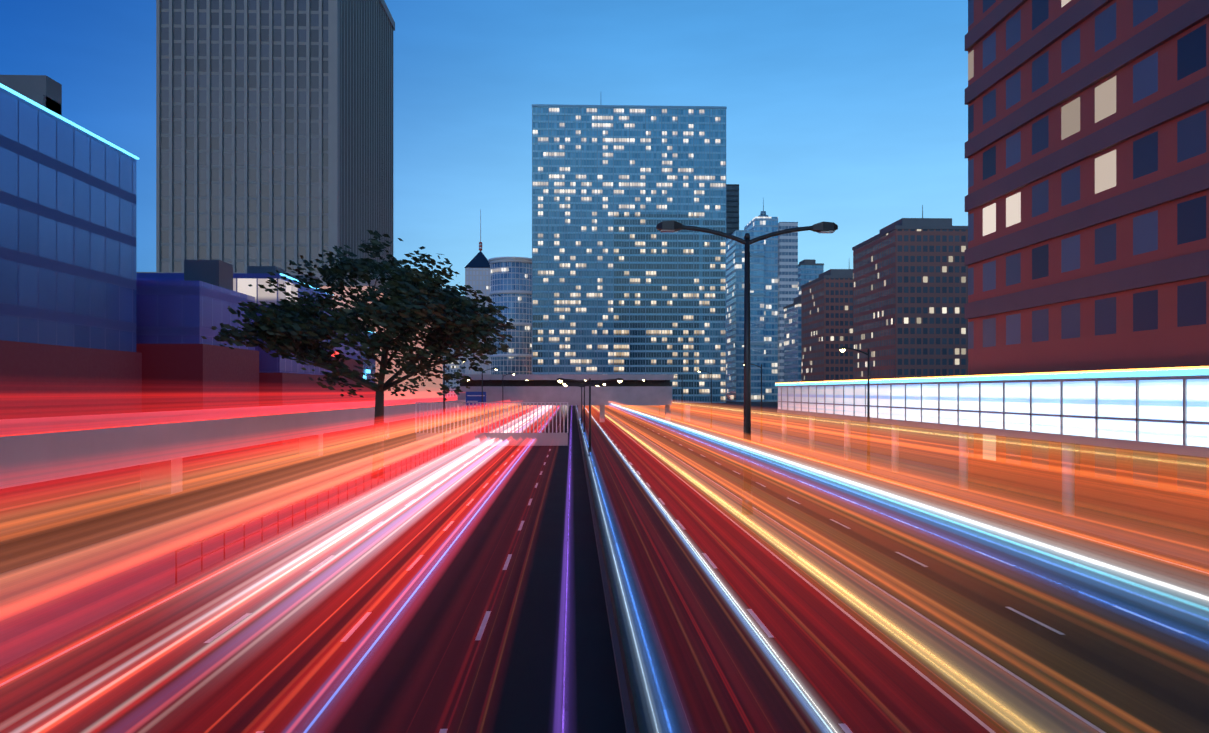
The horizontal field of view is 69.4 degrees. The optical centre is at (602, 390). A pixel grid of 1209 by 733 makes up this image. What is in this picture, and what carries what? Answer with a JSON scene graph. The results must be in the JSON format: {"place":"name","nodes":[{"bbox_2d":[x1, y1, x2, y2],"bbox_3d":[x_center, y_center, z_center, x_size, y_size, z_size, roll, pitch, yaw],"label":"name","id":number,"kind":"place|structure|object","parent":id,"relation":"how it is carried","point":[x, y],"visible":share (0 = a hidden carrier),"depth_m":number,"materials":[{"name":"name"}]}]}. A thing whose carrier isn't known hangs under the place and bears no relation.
{"place":"outdoors","nodes":[
{"label":"outdoors","id":0,"kind":"place"},
{"bbox_2d":[0,75,375,456],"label":"blocks","id":1,"kind":"structure","parent":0,"point":[92,322],"depth_m":75.28,"materials":[{"name":"blue glass"}]},
{"bbox_2d":[136,0,442,399],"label":"skyscraper","id":2,"kind":"structure","parent":0,"point":[274,132],"depth_m":213.21,"materials":[{"name":"concrete"}]},
{"bbox_2d":[443,342,464,396],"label":"tower","id":3,"kind":"structure","parent":0,"point":[451,393],"depth_m":771.99,"materials":[{"name":"stone"}]},
{"bbox_2d":[464,209,489,373],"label":"pyramid roof tower","id":4,"kind":"structure","parent":0,"point":[477,271],"depth_m":635.25,"materials":[{"name":"grey glass"}]},
{"bbox_2d":[0,401,958,573],"bbox_3d":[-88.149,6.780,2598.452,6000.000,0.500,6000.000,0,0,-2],"label":"retaining wall","id":5,"kind":"structure","parent":0,"point":[41,521],"depth_m":65.82,"materials":[{"name":"concrete"}]},
{"bbox_2d":[0,397,501,494],"bbox_3d":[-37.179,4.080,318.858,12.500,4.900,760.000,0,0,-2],"label":"flyover","id":6,"kind":"object","parent":5,"relation":"on","point":[157,447],"depth_m":52.28,"materials":[{"name":"concrete"}]},
{"bbox_2d":[488,257,531,373],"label":"building","id":7,"kind":"structure","parent":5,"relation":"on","point":[511,281],"depth_m":557.86,"materials":[{"name":"blue glass"}]},
{"bbox_2d":[456,374,689,422],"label":"covered footbridge","id":8,"kind":"object","parent":5,"relation":"on","point":[642,389],"visible":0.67,"depth_m":179.71,"materials":[{"name":"concrete"}]},
{"bbox_2d":[726,201,797,401],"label":"blue tower group","id":9,"kind":"object","parent":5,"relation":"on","point":[773,276],"visible":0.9,"depth_m":523.28,"materials":[{"name":"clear glass"}]},
{"bbox_2d":[0,0,967,295],"label":"sky","id":10,"kind":"structure","parent":0,"point":[852,115],"materials":[{"name":"blue"}]},
{"bbox_2d":[0,405,1208,732],"bbox_3d":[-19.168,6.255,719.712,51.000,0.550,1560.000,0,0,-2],"label":"road and pavements","id":11,"kind":"structure","parent":0,"point":[636,571],"depth_m":26.43,"materials":[{"name":"asphalt"}]},
{"bbox_2d":[175,392,525,583],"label":"railing","id":12,"kind":"object","parent":11,"relation":"on","point":[473,396],"visible":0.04,"depth_m":47.77,"materials":[{"name":"metal"}]},
{"bbox_2d":[201,230,515,478],"bbox_3d":[-16.507,-2.715,63.561,20.642,18.231,20.822,0,0,-2],"label":"roadside tree","id":13,"kind":"object","parent":11,"relation":"on","point":[408,301],"visible":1,"depth_m":60.59,"materials":[{"name":"green plant"}]},
{"bbox_2d":[443,358,466,449],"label":"pavement lamp","id":14,"kind":"object","parent":11,"relation":"on","point":[444,409],"visible":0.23,"depth_m":93.84,"materials":[{"name":"metal"}]},
{"bbox_2d":[481,368,497,432],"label":"pavement lamp","id":15,"kind":"object","parent":11,"relation":"on","point":[482,398],"visible":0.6,"depth_m":133.61,"materials":[{"name":"metal"}]},
{"bbox_2d":[415,402,567,445],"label":"bar fence","id":16,"kind":"object","parent":11,"relation":"on","point":[511,439],"visible":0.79,"depth_m":103.83,"materials":[{"name":"metal"}]},
{"bbox_2d":[502,373,514,422],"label":"pavement lamp","id":17,"kind":"object","parent":11,"relation":"on","point":[502,395],"visible":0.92,"depth_m":173.40,"materials":[{"name":"metal"}]},
{"bbox_2d":[565,384,598,425],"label":"street lamp","id":18,"kind":"object","parent":11,"relation":"on","point":[597,385],"visible":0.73,"depth_m":149.63,"materials":[{"name":"metal"}]},
{"bbox_2d":[562,382,606,434],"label":"street lamp","id":19,"kind":"object","parent":11,"relation":"on","point":[584,385],"visible":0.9,"depth_m":117.65,"materials":[{"name":"metal"}]},
{"bbox_2d":[557,378,622,455],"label":"street lamp","id":20,"kind":"object","parent":11,"relation":"on","point":[619,380],"visible":0.94,"depth_m":79.71,"materials":[{"name":"metal"}]},
{"bbox_2d":[675,375,682,419],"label":"pavement lamp","id":21,"kind":"object","parent":11,"relation":"on","point":[682,398],"visible":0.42,"depth_m":189.36,"materials":[{"name":"metal"}]},
{"bbox_2d":[697,370,711,427],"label":"pavement lamp","id":22,"kind":"object","parent":11,"relation":"on","point":[711,395],"visible":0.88,"depth_m":149.61,"materials":[{"name":"metal"}]},
{"bbox_2d":[656,220,837,514],"bbox_3d":[7.492,-1.169,45.112,9.379,15.079,0.734,0,0,-2],"label":"street lamp","id":23,"kind":"object","parent":11,"relation":"on","point":[820,227],"visible":0.92,"depth_m":44.97,"materials":[{"name":"metal"}]},
{"bbox_2d":[742,363,762,441],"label":"pavement lamp","id":24,"kind":"object","parent":11,"relation":"on","point":[761,436],"visible":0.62,"depth_m":109.90,"materials":[{"name":"metal"}]},
{"bbox_2d":[839,346,869,469],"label":"pavement lamp","id":25,"kind":"object","parent":11,"relation":"on","point":[843,348],"visible":0.94,"depth_m":70.19,"materials":[{"name":"metal"}]},
{"bbox_2d":[532,104,726,402],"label":"tower","id":26,"kind":"structure","parent":0,"point":[621,284],"depth_m":478.32,"materials":[{"name":"blue glass"}]},
{"bbox_2d":[726,184,738,238],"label":"dark slab tower","id":27,"kind":"structure","parent":0,"point":[732,208],"depth_m":620.37,"materials":[{"name":"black glass"}]},
{"bbox_2d":[783,296,800,382],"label":"block","id":28,"kind":"structure","parent":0,"point":[792,342],"depth_m":470.79,"materials":[{"name":"glass"}]},
{"bbox_2d":[798,259,823,296],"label":"tower","id":29,"kind":"structure","parent":0,"point":[809,270],"depth_m":640.44,"materials":[{"name":"blue glass"}]},
{"bbox_2d":[801,268,852,381],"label":"block","id":30,"kind":"structure","parent":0,"point":[826,315],"depth_m":399.40,"materials":[{"name":"concrete"}]},
{"bbox_2d":[852,205,967,379],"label":"block","id":31,"kind":"structure","parent":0,"point":[910,288],"depth_m":297.71,"materials":[{"name":"concrete"}]},
{"bbox_2d":[775,0,1208,535],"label":"building","id":32,"kind":"structure","parent":0,"point":[1084,382],"depth_m":47.07,"materials":[{"name":"red stone"}]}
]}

